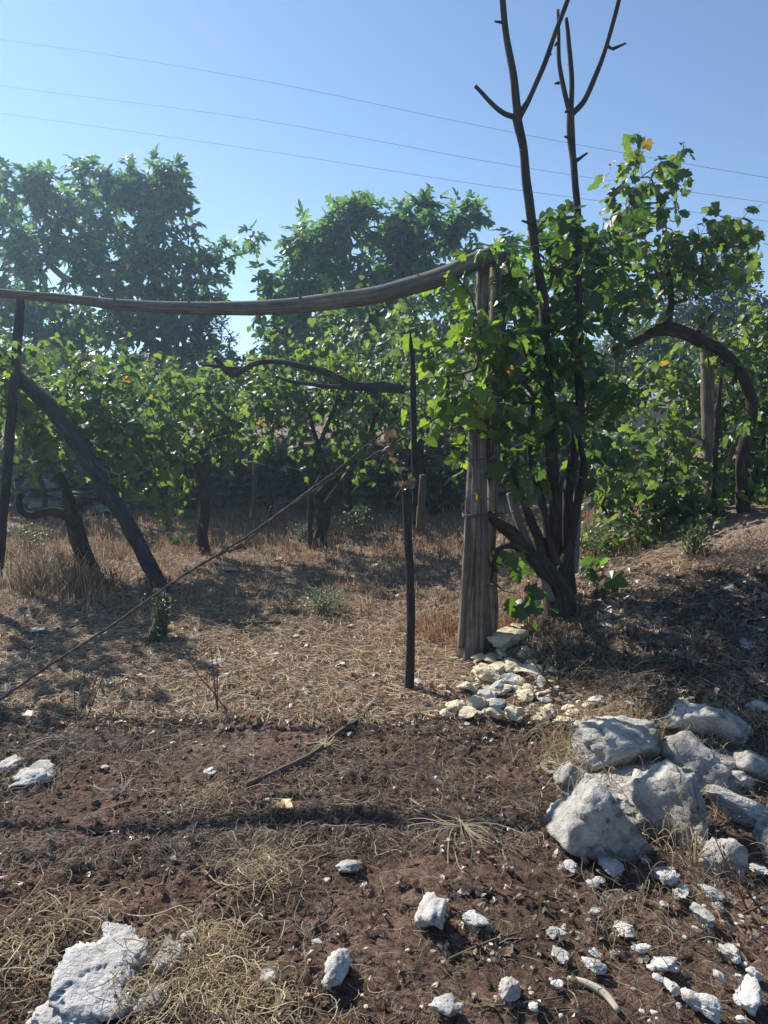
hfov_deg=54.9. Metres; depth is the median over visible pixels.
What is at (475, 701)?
stone
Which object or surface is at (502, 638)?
stone
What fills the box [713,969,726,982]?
stone
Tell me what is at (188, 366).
grapevine
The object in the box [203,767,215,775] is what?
stone
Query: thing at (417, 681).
stone
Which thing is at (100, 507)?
boulder
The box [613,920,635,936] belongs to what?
stone
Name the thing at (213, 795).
straw tangle
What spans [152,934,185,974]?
stone
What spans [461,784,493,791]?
vine twig
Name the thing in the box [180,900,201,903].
vine twig
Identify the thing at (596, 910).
stone chip
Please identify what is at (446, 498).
shrub
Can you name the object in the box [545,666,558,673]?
stone
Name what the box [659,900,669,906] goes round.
stone chip
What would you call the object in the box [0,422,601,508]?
dry stone wall
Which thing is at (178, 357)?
grapevine
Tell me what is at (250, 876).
straw tangle
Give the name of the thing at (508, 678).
stone
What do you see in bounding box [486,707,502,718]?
stone
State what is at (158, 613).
weed
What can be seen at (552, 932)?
stone
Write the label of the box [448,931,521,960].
dry stick
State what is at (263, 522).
dead weed
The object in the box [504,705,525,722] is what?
stone
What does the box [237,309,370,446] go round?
grapevine
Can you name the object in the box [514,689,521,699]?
stone
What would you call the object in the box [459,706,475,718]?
stone
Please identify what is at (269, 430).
shrub
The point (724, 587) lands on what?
stone
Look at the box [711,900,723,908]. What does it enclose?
stone chip
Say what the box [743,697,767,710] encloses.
stone
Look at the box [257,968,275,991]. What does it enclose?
stone
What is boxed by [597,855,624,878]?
stone
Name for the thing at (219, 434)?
grapevine
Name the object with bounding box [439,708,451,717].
stone
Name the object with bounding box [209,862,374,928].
straw tangle
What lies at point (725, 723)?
boulder
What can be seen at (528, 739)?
vine twig
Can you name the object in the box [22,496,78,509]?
boulder
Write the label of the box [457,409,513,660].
wooden post
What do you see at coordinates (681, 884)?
stone chip
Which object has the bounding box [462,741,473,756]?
vine twig
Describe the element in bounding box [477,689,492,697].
stone
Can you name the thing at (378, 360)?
grapevine
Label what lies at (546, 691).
stone
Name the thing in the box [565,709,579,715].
stone
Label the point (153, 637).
mossy stump
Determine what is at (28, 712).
stone
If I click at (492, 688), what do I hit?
stone
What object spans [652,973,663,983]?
stone chip
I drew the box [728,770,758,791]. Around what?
boulder
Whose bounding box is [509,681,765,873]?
straw tangle
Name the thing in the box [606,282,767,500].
grapevine
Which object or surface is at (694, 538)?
weed
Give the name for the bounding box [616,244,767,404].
oak tree
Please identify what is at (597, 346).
distant tree
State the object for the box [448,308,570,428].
grapevine
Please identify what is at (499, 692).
stone
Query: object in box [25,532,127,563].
grass clump
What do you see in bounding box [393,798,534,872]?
root tuft
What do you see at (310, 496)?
prop stake
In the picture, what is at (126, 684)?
root tuft
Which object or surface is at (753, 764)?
boulder
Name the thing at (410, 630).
wooden stake
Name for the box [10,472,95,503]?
shrub
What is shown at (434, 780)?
fallen leaf
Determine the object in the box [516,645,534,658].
stone
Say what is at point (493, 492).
old trunk post
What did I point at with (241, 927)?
vine twig
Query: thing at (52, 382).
grapevine
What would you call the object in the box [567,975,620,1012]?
dry stick
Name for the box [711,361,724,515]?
prop stake
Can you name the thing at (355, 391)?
distant tree
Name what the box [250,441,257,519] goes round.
prop stake
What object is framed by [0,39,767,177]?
power cable
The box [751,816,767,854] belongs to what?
boulder
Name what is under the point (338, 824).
dry stalks
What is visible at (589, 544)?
weed
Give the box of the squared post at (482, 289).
[475,265,495,650]
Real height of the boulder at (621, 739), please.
0.296 m
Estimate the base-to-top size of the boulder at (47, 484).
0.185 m
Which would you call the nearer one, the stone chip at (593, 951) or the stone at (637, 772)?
the stone chip at (593, 951)
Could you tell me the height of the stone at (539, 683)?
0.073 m
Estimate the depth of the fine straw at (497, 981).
2.24 m
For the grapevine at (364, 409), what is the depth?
8.89 m
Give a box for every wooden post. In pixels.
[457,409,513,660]
[700,317,714,494]
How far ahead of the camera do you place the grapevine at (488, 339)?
4.55 m
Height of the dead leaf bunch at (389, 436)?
0.209 m
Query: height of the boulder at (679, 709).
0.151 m
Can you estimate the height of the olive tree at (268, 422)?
2.255 m
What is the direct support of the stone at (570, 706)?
on the dry mulch
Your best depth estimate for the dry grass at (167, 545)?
9.54 m
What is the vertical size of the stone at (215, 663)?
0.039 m
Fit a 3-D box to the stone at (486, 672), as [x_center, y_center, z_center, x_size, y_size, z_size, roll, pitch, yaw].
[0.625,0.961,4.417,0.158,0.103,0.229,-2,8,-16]
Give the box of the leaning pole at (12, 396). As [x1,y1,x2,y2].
[0,299,24,577]
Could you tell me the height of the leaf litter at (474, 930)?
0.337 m
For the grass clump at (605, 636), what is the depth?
4.49 m
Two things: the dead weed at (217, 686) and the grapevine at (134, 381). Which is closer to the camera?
the dead weed at (217, 686)
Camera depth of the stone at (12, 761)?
3.52 m
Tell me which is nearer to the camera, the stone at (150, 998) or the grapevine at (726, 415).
the stone at (150, 998)
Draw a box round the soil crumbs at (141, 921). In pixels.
[0,802,767,1023]
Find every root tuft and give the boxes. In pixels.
[28,732,94,753]
[70,772,179,803]
[94,675,151,697]
[305,735,347,757]
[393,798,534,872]
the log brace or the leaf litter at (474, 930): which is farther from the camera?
the log brace
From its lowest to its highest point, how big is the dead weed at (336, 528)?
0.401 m
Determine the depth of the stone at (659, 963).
2.16 m
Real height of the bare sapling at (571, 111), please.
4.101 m
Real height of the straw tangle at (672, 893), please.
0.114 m
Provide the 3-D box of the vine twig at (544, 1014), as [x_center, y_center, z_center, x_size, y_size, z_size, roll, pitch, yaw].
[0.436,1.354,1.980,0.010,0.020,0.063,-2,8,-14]
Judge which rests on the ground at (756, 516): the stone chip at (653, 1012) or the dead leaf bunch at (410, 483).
the stone chip at (653, 1012)
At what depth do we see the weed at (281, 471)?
12.43 m
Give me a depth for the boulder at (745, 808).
2.97 m
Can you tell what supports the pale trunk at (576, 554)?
attached to the bare sapling at (571, 111)
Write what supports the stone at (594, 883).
on the ground at (756, 516)
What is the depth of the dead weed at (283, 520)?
9.97 m
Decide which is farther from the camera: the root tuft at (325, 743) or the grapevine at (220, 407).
the grapevine at (220, 407)
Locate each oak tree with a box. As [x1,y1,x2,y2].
[569,316,700,406]
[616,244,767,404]
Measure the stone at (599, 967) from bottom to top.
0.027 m
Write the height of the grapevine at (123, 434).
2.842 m
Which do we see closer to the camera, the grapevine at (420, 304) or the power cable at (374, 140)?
the grapevine at (420, 304)
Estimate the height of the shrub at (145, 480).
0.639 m
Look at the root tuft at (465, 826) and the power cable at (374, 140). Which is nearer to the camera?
the root tuft at (465, 826)
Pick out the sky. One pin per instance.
(694, 73)
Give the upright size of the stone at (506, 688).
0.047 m
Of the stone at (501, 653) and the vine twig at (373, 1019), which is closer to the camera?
the vine twig at (373, 1019)
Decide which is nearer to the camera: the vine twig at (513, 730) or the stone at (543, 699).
the vine twig at (513, 730)
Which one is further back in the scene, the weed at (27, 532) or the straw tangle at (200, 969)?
the weed at (27, 532)
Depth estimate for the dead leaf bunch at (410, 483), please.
4.26 m
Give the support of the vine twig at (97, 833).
on the ground at (756, 516)
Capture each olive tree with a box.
[166,315,239,407]
[223,366,303,435]
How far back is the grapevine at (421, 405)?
10.69 m
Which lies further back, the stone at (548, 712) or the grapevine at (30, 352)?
the grapevine at (30, 352)
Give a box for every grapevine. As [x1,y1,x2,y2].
[0,317,219,571]
[0,341,49,434]
[5,329,87,419]
[16,359,110,519]
[69,351,172,504]
[81,332,196,423]
[120,349,301,554]
[141,356,248,511]
[163,339,294,423]
[189,351,329,519]
[228,297,429,548]
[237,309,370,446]
[291,350,416,518]
[297,275,440,442]
[354,352,472,523]
[361,299,474,515]
[369,291,470,446]
[394,232,574,508]
[436,369,543,449]
[438,199,659,632]
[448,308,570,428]
[533,358,644,473]
[580,369,755,558]
[582,133,767,512]
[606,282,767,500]
[653,371,767,486]
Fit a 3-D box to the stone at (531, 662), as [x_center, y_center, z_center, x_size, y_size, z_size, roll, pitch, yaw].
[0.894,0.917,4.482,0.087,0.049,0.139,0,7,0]
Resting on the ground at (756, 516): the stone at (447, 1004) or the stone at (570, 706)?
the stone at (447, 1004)
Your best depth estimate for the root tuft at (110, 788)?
3.33 m
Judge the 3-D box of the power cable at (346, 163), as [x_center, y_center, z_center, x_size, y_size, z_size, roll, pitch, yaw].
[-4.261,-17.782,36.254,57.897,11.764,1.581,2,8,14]
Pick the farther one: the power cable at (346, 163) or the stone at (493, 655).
the power cable at (346, 163)
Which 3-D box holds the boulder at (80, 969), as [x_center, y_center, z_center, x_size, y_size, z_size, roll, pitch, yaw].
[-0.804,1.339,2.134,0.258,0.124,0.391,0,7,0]
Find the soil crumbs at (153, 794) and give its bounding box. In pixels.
[0,672,767,839]
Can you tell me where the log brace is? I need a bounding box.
[0,346,172,596]
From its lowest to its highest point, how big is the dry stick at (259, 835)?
0.030 m
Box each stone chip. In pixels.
[528,1001,537,1011]
[550,979,563,988]
[557,928,567,937]
[588,947,602,957]
[589,907,601,913]
[592,876,605,883]
[646,963,656,970]
[650,1010,657,1015]
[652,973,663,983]
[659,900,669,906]
[675,881,689,890]
[675,1002,681,1008]
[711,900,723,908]
[735,1015,747,1022]
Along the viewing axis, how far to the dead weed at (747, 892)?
2.38 m
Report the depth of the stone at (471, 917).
2.32 m
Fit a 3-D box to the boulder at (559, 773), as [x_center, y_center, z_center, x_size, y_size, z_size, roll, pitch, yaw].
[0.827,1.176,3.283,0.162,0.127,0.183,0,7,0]
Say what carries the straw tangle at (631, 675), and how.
on the dry mulch
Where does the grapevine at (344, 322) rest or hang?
on the ground at (756, 516)
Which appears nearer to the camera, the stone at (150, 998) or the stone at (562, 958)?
the stone at (150, 998)
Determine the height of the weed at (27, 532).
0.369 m
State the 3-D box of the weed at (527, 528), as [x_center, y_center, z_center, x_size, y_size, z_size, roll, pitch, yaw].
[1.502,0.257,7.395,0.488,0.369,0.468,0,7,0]
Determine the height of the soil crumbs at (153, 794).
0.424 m
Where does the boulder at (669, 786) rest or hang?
on the ground at (756, 516)
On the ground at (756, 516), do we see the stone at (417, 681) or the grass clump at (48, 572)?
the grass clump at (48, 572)
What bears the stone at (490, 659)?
on the dry mulch
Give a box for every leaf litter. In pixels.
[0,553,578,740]
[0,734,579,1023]
[435,691,767,963]
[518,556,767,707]
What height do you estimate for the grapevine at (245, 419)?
2.540 m
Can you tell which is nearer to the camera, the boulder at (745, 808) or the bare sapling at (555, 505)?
the boulder at (745, 808)
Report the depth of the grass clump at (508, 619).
5.12 m
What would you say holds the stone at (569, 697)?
on the dry mulch
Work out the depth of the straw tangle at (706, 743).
3.36 m
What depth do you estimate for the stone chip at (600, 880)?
2.57 m
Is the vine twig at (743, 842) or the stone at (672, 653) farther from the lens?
the stone at (672, 653)
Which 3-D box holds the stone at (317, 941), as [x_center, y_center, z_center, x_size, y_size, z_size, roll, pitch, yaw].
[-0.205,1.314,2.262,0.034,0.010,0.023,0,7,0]
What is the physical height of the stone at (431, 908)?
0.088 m
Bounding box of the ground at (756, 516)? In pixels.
[0,392,767,1023]
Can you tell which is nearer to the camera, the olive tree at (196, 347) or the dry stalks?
the dry stalks
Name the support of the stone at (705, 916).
on the ground at (756, 516)
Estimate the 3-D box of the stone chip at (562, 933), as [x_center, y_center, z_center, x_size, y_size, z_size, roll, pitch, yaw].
[0.549,1.309,2.303,0.042,0.018,0.034,6,9,38]
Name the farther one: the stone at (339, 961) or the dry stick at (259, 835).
the dry stick at (259, 835)
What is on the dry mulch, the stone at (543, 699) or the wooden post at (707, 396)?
the stone at (543, 699)
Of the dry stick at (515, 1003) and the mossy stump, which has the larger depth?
the mossy stump
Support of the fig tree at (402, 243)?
on the ground at (756, 516)
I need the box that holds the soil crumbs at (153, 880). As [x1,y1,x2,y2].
[0,721,766,1023]
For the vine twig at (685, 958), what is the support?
on the ground at (756, 516)
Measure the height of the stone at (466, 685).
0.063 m
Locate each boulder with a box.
[8,501,28,512]
[8,760,55,786]
[19,478,59,488]
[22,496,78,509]
[25,1000,99,1023]
[47,490,95,498]
[48,928,154,1022]
[85,503,130,513]
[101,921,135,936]
[545,772,651,860]
[553,761,587,786]
[571,715,662,772]
[626,759,708,851]
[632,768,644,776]
[655,698,693,728]
[659,731,732,796]
[675,703,753,745]
[679,837,692,849]
[698,837,749,883]
[703,784,767,827]
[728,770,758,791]
[732,750,767,781]
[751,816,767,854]
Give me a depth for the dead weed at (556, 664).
4.18 m
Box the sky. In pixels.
[0,0,767,402]
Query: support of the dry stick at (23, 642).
on the ground at (756, 516)
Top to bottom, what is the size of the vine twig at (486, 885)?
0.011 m
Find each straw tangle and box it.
[0,860,339,1023]
[163,767,269,811]
[163,829,338,928]
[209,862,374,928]
[503,604,672,705]
[506,812,767,998]
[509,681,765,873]
[554,678,767,866]
[555,515,767,711]
[603,552,767,702]
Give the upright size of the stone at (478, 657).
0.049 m
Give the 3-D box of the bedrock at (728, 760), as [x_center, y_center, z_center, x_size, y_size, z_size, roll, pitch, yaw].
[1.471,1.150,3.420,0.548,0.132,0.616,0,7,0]
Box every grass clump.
[0,543,114,602]
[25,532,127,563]
[42,554,128,605]
[392,602,458,645]
[498,606,544,634]
[506,610,622,672]
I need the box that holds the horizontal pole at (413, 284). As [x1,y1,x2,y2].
[0,247,508,315]
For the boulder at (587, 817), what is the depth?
2.74 m
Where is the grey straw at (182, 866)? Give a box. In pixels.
[0,723,276,881]
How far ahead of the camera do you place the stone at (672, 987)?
2.07 m
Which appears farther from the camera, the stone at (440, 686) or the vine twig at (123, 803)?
the stone at (440, 686)
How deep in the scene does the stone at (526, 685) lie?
4.22 m
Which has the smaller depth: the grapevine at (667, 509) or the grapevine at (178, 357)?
the grapevine at (667, 509)
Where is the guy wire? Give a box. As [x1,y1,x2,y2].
[0,410,445,700]
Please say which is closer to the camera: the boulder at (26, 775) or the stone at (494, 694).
the boulder at (26, 775)
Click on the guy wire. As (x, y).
(257, 531)
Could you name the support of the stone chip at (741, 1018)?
on the ground at (756, 516)
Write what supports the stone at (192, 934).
on the ground at (756, 516)
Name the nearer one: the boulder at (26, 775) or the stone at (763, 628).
the boulder at (26, 775)
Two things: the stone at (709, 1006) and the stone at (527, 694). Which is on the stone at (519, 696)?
the stone at (527, 694)
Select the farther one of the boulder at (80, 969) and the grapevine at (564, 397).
the grapevine at (564, 397)
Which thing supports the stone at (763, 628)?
on the ground at (756, 516)
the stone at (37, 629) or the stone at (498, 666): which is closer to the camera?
the stone at (498, 666)
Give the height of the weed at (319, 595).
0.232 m
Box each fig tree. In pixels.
[0,143,271,433]
[245,183,528,437]
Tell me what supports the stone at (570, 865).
on the ground at (756, 516)
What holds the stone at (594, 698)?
on the dry mulch
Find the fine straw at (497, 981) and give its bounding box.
[0,830,767,1023]
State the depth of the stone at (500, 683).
4.25 m
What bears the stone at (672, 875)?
on the ground at (756, 516)
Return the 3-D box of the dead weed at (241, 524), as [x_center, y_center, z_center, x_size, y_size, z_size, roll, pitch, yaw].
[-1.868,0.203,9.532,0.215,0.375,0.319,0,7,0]
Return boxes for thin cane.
[409,332,417,505]
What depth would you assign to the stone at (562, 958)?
2.19 m
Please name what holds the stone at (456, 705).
on the dry mulch
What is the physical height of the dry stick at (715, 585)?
0.260 m
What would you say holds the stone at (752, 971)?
on the ground at (756, 516)
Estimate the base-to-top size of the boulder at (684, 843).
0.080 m
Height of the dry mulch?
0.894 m
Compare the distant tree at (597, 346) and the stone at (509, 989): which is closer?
the stone at (509, 989)
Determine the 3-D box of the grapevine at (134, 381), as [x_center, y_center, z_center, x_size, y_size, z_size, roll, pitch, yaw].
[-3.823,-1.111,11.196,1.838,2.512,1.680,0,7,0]
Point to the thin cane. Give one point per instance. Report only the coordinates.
(413, 414)
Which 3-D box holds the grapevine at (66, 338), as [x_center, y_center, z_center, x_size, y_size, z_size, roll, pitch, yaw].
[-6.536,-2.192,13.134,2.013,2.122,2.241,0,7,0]
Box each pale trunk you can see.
[506,492,554,601]
[573,473,581,572]
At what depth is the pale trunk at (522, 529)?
5.07 m
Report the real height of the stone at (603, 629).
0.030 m
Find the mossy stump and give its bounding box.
[148,595,169,642]
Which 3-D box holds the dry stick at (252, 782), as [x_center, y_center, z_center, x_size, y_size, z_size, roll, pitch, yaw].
[-0.279,1.139,3.747,0.120,0.043,1.172,4,8,29]
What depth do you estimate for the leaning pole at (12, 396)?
6.92 m
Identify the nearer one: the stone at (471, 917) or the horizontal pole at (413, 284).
the stone at (471, 917)
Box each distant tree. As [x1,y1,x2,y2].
[3,366,118,406]
[275,355,420,415]
[387,350,529,401]
[519,317,634,398]
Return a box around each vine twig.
[0,786,23,792]
[13,860,39,868]
[80,828,110,834]
[109,800,133,808]
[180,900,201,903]
[228,806,254,814]
[236,925,272,934]
[255,911,275,919]
[356,1011,382,1023]
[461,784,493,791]
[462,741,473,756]
[483,883,506,897]
[511,729,539,734]
[515,805,541,816]
[524,733,535,744]
[542,1006,549,1023]
[676,955,691,961]
[709,820,731,827]
[728,836,751,847]
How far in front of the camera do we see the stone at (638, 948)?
2.22 m
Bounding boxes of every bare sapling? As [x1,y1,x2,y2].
[474,0,569,566]
[554,0,625,597]
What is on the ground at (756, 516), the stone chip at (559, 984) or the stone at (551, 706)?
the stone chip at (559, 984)
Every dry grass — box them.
[5,498,660,564]
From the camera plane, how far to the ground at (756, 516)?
2.79 m
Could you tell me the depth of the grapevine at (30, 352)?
6.97 m
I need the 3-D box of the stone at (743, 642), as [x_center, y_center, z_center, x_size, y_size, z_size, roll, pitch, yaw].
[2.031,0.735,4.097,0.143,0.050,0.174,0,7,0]
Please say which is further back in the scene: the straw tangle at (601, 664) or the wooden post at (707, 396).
the wooden post at (707, 396)
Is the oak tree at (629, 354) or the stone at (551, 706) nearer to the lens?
the stone at (551, 706)
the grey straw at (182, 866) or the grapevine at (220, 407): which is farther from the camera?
the grapevine at (220, 407)
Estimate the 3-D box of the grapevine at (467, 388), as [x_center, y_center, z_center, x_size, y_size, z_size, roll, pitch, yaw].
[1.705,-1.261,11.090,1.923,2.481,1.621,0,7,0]
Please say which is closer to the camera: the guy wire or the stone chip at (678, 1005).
the stone chip at (678, 1005)
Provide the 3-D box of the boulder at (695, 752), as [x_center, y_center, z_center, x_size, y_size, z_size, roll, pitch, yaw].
[1.387,1.150,3.324,0.222,0.280,0.360,-3,8,-21]
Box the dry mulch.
[0,538,767,727]
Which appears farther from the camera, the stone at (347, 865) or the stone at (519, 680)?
the stone at (519, 680)
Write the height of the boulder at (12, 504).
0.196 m
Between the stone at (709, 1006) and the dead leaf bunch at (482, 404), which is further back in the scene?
the dead leaf bunch at (482, 404)
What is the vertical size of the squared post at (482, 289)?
2.560 m
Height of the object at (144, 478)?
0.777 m
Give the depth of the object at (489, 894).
2.50 m
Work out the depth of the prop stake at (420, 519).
9.33 m
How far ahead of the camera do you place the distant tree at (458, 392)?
29.08 m
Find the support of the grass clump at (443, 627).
on the ground at (756, 516)
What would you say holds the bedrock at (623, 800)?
on the ground at (756, 516)
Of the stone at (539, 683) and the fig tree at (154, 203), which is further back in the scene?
the fig tree at (154, 203)
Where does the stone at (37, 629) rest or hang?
on the ground at (756, 516)
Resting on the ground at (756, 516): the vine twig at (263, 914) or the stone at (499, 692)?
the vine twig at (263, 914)
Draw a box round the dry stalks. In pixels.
[0,685,767,867]
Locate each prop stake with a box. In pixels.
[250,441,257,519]
[307,395,341,548]
[416,474,426,530]
[613,357,621,440]
[657,403,671,482]
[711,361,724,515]
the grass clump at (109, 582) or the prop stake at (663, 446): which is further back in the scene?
the prop stake at (663, 446)
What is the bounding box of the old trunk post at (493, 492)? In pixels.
[487,251,510,635]
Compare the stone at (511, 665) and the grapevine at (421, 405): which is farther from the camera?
the grapevine at (421, 405)
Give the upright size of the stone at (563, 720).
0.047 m
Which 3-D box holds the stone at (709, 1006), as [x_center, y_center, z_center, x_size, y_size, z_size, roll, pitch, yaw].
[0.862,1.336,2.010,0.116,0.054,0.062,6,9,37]
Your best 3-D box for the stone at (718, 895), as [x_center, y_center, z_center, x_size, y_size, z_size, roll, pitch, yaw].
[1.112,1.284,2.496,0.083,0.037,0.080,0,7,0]
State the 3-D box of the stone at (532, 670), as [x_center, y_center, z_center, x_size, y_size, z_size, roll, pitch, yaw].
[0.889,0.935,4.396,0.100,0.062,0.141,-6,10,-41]
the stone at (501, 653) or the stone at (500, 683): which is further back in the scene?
the stone at (501, 653)
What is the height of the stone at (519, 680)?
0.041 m
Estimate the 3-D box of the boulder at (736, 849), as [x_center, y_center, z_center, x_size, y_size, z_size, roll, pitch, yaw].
[1.231,1.260,2.660,0.164,0.173,0.131,7,10,43]
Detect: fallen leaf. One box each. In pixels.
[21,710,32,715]
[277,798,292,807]
[426,776,441,784]
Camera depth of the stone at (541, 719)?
3.84 m
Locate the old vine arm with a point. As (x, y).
(380, 386)
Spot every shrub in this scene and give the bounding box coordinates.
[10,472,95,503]
[127,467,222,501]
[189,401,331,440]
[288,402,427,439]
[313,470,429,503]
[399,478,465,512]
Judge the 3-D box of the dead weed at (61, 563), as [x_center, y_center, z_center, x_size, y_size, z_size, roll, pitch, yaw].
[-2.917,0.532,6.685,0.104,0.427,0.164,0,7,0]
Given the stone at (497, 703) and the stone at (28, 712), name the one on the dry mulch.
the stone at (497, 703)
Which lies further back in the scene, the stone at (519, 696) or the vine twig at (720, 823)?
the stone at (519, 696)
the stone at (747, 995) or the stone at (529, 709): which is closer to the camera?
the stone at (747, 995)
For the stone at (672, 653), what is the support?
on the ground at (756, 516)
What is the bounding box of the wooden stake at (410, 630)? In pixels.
[401,474,414,690]
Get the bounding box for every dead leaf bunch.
[383,429,406,463]
[393,474,415,500]
[467,400,489,418]
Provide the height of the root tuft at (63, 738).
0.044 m
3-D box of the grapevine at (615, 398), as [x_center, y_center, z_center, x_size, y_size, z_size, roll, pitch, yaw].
[1.092,-0.659,5.155,1.501,3.080,1.705,0,7,0]
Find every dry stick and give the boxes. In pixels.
[17,639,50,663]
[140,828,167,840]
[197,621,281,630]
[245,695,377,787]
[247,824,268,849]
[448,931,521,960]
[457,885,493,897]
[476,996,563,1008]
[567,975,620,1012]
[694,517,746,598]
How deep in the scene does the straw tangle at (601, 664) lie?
4.34 m
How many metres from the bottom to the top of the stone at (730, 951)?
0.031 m
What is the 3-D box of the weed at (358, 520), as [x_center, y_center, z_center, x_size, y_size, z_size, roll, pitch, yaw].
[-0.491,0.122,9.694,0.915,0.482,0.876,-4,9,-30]
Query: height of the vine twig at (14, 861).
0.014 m
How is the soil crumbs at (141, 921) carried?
on the ground at (756, 516)
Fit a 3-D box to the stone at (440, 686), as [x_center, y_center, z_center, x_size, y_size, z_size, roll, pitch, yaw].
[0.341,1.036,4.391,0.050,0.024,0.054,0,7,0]
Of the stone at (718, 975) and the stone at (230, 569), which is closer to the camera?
the stone at (718, 975)
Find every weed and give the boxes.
[7,521,63,550]
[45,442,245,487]
[57,550,66,579]
[69,660,108,719]
[142,587,177,645]
[150,448,450,499]
[187,642,226,710]
[229,512,245,536]
[261,506,275,542]
[277,506,287,535]
[286,523,314,545]
[286,582,353,617]
[329,503,381,541]
[330,511,349,540]
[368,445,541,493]
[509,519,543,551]
[515,639,593,687]
[579,523,635,560]
[670,522,715,556]
[707,830,767,915]
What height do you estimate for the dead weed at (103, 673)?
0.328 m
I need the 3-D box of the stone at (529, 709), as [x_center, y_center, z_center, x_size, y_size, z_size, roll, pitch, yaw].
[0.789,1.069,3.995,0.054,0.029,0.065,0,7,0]
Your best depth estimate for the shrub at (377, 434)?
17.21 m
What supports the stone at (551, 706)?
on the dry mulch
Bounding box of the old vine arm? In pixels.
[202,357,409,394]
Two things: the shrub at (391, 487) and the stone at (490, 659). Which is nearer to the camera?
the stone at (490, 659)
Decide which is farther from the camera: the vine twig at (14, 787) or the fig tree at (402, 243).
the fig tree at (402, 243)
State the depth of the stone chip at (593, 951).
2.21 m
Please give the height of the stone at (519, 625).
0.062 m
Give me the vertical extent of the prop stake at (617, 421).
1.880 m
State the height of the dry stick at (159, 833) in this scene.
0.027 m
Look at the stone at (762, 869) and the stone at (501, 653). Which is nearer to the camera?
the stone at (762, 869)
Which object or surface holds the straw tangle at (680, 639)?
on the ground at (756, 516)
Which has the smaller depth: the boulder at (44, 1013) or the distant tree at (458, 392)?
the boulder at (44, 1013)
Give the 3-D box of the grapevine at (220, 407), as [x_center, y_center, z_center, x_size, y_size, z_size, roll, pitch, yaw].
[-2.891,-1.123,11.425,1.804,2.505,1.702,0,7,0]
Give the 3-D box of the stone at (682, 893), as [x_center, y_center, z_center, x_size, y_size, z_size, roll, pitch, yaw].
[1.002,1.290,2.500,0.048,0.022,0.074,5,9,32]
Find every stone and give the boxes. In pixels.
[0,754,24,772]
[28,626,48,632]
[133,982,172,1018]
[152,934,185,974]
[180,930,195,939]
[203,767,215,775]
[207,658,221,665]
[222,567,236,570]
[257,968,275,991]
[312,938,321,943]
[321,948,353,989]
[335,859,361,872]
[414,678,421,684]
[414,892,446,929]
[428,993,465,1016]
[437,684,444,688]
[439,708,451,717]
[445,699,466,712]
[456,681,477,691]
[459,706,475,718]
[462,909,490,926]
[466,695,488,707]
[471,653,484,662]
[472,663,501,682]
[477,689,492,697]
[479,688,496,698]
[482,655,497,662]
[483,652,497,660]
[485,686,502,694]
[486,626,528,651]
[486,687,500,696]
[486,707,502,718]
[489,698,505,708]
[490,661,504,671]
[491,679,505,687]
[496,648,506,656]
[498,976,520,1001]
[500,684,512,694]
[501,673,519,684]
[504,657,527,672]
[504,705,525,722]
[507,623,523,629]
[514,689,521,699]
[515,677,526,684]
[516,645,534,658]
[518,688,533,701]
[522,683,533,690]
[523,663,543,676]
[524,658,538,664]
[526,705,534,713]
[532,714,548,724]
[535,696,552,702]
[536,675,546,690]
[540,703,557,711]
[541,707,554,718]
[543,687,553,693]
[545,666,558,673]
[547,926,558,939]
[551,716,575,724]
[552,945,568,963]
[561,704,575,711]
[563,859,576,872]
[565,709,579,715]
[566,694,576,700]
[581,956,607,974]
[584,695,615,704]
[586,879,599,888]
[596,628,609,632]
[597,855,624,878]
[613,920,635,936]
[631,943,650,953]
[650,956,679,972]
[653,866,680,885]
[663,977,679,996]
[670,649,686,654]
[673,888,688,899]
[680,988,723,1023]
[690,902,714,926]
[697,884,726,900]
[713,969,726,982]
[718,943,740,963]
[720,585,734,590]
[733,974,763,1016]
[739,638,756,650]
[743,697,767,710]
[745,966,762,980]
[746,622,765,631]
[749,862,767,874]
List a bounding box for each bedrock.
[540,757,657,834]
[656,745,767,795]
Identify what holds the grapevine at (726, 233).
on the ground at (756, 516)
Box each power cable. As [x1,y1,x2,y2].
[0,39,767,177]
[0,85,767,202]
[1,113,762,220]
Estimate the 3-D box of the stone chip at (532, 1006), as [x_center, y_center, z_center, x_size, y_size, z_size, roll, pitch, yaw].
[0.403,1.336,2.000,0.026,0.015,0.031,2,8,17]
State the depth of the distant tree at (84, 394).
30.79 m
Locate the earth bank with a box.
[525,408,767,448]
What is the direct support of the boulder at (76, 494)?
on the boulder at (34, 502)
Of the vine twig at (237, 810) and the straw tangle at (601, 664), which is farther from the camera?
the straw tangle at (601, 664)
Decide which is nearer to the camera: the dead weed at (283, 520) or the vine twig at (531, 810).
the vine twig at (531, 810)
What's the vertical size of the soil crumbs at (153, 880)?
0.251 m
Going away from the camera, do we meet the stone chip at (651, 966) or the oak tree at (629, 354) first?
the stone chip at (651, 966)
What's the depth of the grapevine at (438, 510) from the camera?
11.64 m

